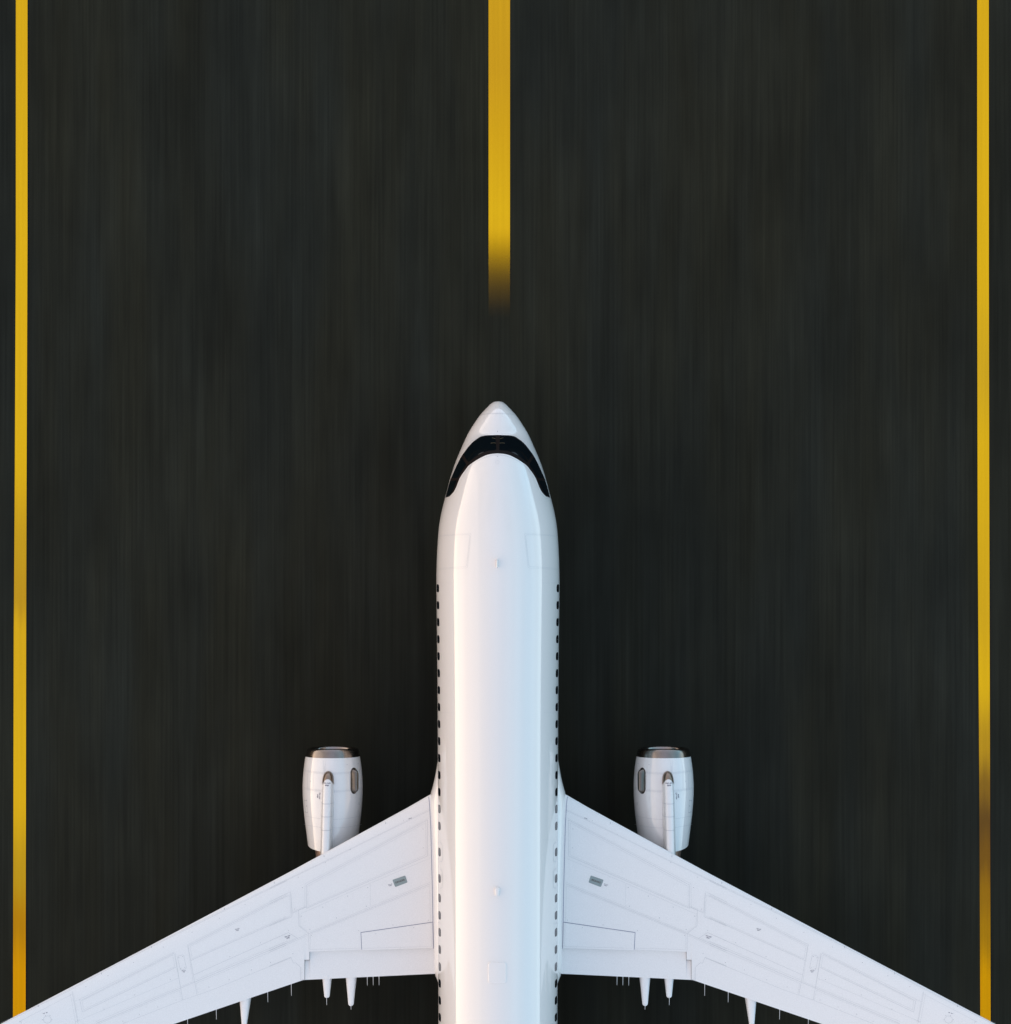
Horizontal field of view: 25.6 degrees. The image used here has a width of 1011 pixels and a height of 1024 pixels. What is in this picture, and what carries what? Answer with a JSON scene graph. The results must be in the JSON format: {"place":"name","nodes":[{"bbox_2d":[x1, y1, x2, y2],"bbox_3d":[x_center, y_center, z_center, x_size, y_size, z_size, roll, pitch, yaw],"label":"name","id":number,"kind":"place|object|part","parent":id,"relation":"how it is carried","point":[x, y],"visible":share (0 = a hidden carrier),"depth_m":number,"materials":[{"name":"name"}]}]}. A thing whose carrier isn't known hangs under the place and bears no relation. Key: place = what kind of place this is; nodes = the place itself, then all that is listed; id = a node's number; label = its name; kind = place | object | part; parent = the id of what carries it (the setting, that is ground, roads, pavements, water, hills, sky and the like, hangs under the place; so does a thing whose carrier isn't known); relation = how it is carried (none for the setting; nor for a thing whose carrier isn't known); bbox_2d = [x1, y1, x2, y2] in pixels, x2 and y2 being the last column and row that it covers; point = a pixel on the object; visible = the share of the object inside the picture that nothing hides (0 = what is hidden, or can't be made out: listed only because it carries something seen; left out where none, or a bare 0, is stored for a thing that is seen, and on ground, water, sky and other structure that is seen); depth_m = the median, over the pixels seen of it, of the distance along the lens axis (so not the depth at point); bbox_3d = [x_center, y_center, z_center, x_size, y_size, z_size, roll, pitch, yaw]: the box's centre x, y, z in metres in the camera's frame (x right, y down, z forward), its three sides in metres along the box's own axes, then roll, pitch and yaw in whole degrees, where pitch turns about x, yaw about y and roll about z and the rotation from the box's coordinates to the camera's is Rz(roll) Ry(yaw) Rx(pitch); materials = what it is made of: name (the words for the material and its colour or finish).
{"place":"outdoors","nodes":[
{"label":"outdoors","id":0,"kind":"place"},
{"bbox_2d":[0,0,1010,1023],"bbox_3d":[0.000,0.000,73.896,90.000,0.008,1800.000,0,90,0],"label":"runway","id":1,"kind":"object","parent":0,"point":[705,303],"visible":0.86,"depth_m":73.90,"materials":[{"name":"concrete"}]},
{"bbox_2d":[1,401,993,1023],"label":"airplane","id":2,"kind":"object","parent":1,"relation":"on","point":[497,875],"visible":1,"depth_m":70.21,"materials":[{"name":"white paint"}]},
{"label":"cockpit window","id":3,"kind":"part","parent":2,"relation":"part of","materials":[{"name":"black glass"}]},
{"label":"cockpit window","id":4,"kind":"part","parent":2,"relation":"part of","materials":[{"name":"black glass"}]},
{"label":"cockpit window","id":5,"kind":"part","parent":2,"relation":"part of","materials":[{"name":"black glass"}]},
{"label":"cockpit window","id":6,"kind":"part","parent":2,"relation":"part of","materials":[{"name":"black glass"}]},
{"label":"cockpit window","id":7,"kind":"part","parent":2,"relation":"part of","materials":[{"name":"black glass"}]},
{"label":"cockpit window","id":8,"kind":"part","parent":2,"relation":"part of","materials":[{"name":"black glass"}]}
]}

